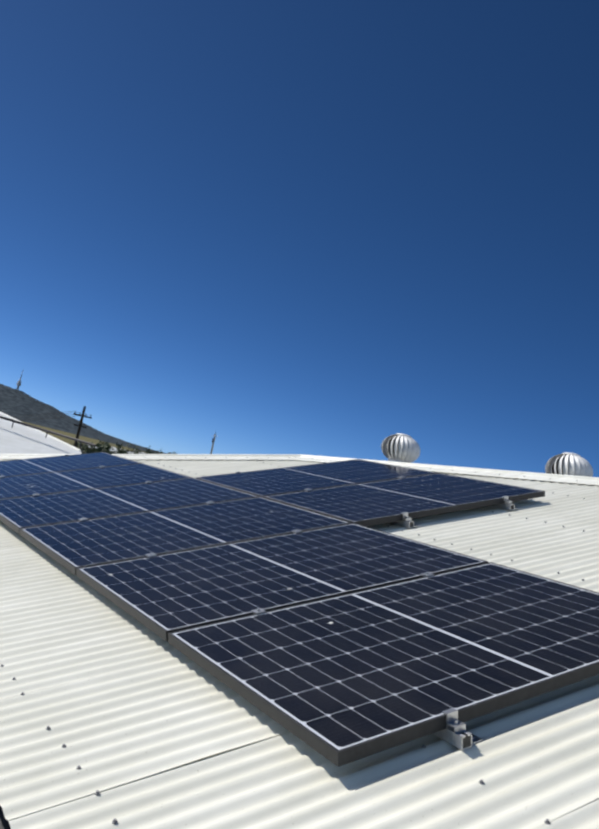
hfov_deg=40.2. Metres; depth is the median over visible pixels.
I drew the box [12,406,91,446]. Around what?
power pole
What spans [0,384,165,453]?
hill
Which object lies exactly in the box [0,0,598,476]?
sky
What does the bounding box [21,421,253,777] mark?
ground
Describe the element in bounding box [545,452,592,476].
whirlybird vent
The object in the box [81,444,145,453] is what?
houses
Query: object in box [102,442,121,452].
tree
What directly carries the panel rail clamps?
on the corrugated roof sheets
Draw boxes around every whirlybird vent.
[381,433,419,462]
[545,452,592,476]
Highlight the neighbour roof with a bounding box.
[0,412,95,453]
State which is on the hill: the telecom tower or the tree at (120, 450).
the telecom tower
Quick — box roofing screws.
[0,457,584,823]
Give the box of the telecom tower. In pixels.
[17,371,22,389]
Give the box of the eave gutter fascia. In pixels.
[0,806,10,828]
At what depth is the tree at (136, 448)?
185.70 m
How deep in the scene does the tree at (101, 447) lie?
145.71 m
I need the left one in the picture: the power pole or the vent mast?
the power pole
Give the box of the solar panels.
[0,452,598,766]
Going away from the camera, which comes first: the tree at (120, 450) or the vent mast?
the vent mast
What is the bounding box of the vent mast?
[210,432,216,453]
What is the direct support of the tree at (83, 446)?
on the ground
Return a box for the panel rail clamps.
[0,454,518,749]
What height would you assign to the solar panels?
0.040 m
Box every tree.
[71,441,95,453]
[83,439,110,453]
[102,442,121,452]
[107,442,129,453]
[126,443,142,453]
[133,446,154,453]
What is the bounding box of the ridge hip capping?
[0,454,598,484]
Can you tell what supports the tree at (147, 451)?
on the ground
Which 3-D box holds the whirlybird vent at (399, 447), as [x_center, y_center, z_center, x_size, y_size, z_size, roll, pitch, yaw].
[0.974,0.591,8.313,0.592,0.809,0.620,17,-7,-34]
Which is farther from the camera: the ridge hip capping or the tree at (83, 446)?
the tree at (83, 446)
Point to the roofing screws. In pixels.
(115, 821)
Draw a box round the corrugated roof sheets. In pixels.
[0,459,598,828]
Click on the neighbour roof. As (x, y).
(17, 436)

